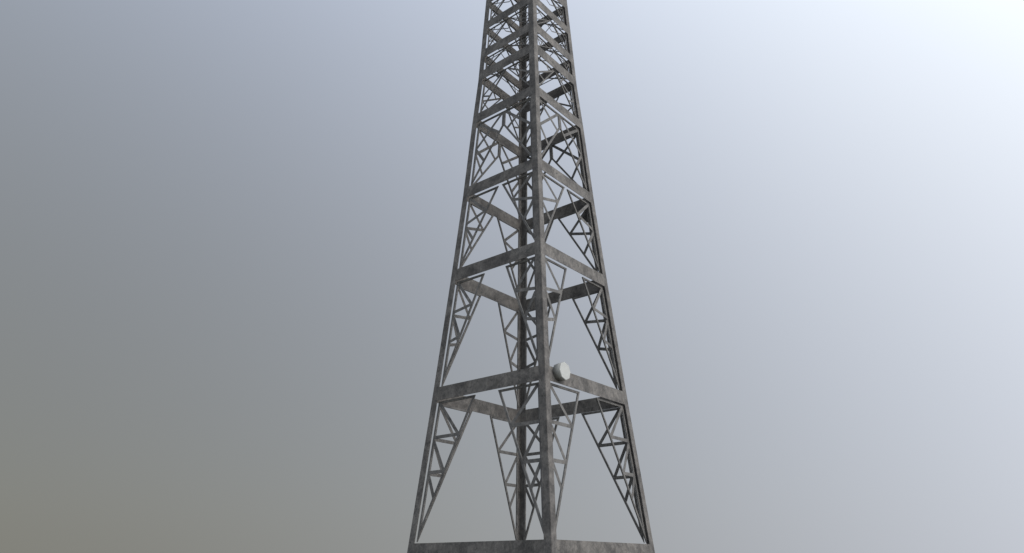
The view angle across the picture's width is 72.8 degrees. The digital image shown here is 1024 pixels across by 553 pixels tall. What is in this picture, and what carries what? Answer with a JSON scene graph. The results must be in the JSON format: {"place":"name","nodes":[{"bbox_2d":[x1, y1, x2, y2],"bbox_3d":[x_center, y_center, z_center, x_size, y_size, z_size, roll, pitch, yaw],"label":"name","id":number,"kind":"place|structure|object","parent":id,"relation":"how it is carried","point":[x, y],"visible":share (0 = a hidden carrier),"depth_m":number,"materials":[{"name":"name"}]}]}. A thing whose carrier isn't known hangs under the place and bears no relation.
{"place":"outdoors","nodes":[
{"label":"outdoors","id":0,"kind":"place"},
{"bbox_2d":[0,0,1023,552],"label":"sky","id":1,"kind":"structure","parent":0,"point":[229,228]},
{"bbox_2d":[407,0,654,552],"bbox_3d":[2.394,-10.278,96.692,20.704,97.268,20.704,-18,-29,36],"label":"lattice tower","id":2,"kind":"structure","parent":0,"point":[545,412],"depth_m":91.23,"materials":[{"name":"metal"}]},
{"bbox_2d":[553,362,569,380],"bbox_3d":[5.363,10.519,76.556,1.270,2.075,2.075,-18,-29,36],"label":"drum antenna","id":3,"kind":"object","parent":2,"relation":"attached to","point":[561,371],"visible":1,"depth_m":75.95,"materials":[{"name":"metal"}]},
{"bbox_2d":[582,211,588,222],"bbox_3d":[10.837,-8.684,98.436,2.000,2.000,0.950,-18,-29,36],"label":"drum antenna","id":4,"kind":"object","parent":2,"relation":"attached to","point":[584,217],"visible":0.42,"depth_m":98.39,"materials":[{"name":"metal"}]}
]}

